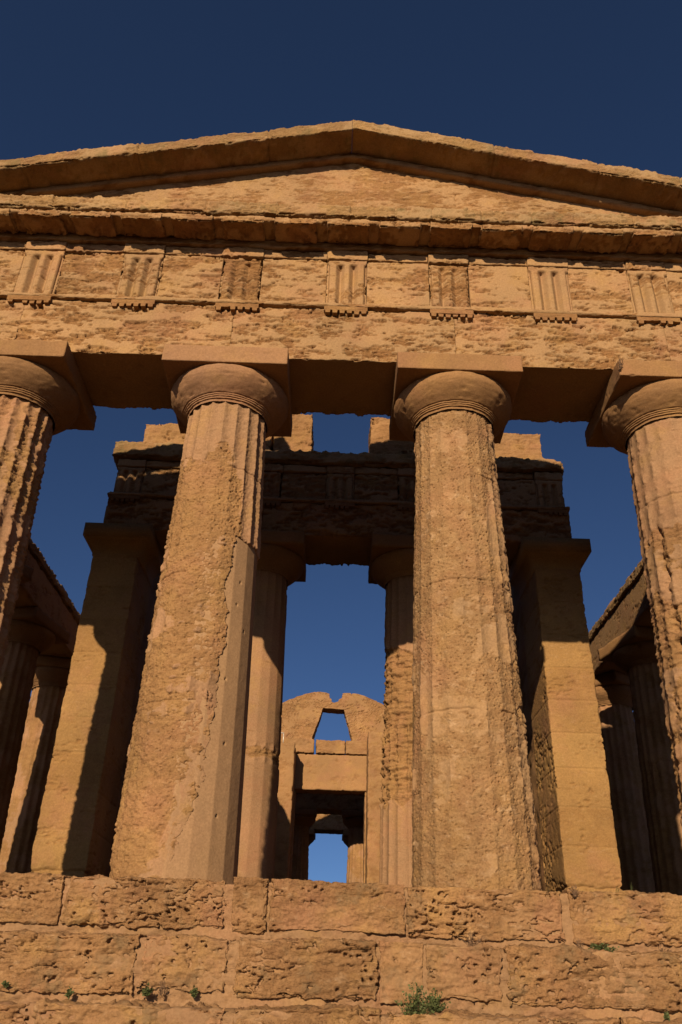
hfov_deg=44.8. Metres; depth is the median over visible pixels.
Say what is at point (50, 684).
fluted column
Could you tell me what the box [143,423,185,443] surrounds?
stone block
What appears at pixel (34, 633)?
fluted column
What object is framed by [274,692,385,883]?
gable wall
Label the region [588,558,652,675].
flank entablature
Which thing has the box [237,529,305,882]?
fluted column
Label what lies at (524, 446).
stone block
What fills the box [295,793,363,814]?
porch entablature
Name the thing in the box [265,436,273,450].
stone block
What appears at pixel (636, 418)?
fluted column
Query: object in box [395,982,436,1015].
wild plant
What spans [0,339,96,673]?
fluted column
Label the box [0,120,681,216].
pediment
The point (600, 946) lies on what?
wild plant
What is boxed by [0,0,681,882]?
sky
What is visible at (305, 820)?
fluted column
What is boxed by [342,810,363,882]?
fluted column
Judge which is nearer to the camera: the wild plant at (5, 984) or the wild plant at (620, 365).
the wild plant at (5, 984)
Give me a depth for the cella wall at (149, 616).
16.61 m
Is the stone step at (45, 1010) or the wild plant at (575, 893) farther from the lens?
the wild plant at (575, 893)
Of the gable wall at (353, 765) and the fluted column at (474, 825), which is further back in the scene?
the gable wall at (353, 765)
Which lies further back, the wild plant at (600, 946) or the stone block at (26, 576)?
the stone block at (26, 576)
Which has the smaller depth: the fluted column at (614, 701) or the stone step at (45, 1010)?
the stone step at (45, 1010)
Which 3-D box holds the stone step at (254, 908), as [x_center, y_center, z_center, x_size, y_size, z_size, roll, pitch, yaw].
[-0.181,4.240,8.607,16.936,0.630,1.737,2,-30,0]
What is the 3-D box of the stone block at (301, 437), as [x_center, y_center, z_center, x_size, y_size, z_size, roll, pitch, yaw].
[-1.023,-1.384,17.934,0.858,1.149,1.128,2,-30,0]
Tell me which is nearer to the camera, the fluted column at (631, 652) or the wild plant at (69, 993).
the wild plant at (69, 993)
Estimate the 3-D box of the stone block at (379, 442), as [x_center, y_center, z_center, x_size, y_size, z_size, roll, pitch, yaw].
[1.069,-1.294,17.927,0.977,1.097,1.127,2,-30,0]
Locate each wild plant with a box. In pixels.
[1,980,9,987]
[64,986,73,998]
[139,982,152,995]
[156,981,166,995]
[189,985,197,997]
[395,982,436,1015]
[423,988,450,1012]
[456,929,486,945]
[570,885,578,896]
[576,938,584,947]
[588,943,618,951]
[618,356,623,369]
[663,1011,669,1020]
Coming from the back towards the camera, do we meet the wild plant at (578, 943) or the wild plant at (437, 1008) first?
the wild plant at (578, 943)
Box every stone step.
[0,872,681,951]
[0,928,681,1021]
[0,997,681,1023]
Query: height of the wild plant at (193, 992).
0.098 m
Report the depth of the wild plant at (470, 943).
7.56 m
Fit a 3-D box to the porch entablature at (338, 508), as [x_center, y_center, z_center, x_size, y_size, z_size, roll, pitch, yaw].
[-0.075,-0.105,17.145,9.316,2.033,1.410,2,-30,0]
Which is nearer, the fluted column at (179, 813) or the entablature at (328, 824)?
the fluted column at (179, 813)
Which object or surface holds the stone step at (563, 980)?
on the stone step at (45, 1010)
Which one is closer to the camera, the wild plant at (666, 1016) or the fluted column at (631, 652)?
the wild plant at (666, 1016)
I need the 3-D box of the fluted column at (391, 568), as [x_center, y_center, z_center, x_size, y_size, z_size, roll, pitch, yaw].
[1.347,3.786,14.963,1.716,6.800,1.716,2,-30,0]
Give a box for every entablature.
[0,194,681,422]
[14,538,80,657]
[103,441,571,568]
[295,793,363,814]
[309,814,347,834]
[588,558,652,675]
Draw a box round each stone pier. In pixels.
[31,522,163,877]
[509,537,622,892]
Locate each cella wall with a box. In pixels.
[105,574,160,876]
[508,577,545,890]
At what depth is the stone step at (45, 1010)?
6.75 m
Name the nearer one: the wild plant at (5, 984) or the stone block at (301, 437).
the wild plant at (5, 984)
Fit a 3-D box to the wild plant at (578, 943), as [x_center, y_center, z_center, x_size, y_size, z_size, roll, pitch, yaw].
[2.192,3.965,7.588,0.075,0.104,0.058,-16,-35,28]
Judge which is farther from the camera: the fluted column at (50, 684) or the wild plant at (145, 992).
the fluted column at (50, 684)
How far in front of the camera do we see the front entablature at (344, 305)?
12.34 m
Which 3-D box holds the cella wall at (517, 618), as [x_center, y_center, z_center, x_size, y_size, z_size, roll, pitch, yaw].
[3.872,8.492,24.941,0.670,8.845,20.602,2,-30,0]
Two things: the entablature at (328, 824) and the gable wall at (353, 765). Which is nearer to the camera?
the gable wall at (353, 765)
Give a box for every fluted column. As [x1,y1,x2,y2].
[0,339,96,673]
[0,606,70,851]
[0,655,71,873]
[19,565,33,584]
[109,344,291,883]
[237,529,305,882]
[291,808,316,879]
[309,829,315,845]
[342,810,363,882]
[342,830,348,846]
[368,533,414,886]
[389,352,541,889]
[585,359,681,825]
[595,670,654,893]
[598,625,681,895]
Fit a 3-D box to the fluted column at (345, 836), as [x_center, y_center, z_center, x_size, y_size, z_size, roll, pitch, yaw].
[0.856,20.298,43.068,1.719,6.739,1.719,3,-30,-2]
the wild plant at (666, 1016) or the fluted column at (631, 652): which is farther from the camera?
the fluted column at (631, 652)
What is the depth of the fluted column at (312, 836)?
44.12 m
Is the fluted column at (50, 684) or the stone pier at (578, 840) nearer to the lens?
the stone pier at (578, 840)
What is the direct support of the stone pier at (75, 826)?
on the floor
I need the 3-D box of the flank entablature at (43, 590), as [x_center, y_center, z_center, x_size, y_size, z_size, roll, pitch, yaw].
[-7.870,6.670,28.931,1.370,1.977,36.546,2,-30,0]
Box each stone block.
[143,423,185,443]
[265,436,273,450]
[273,414,313,451]
[368,417,414,454]
[494,433,542,459]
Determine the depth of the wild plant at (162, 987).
7.13 m

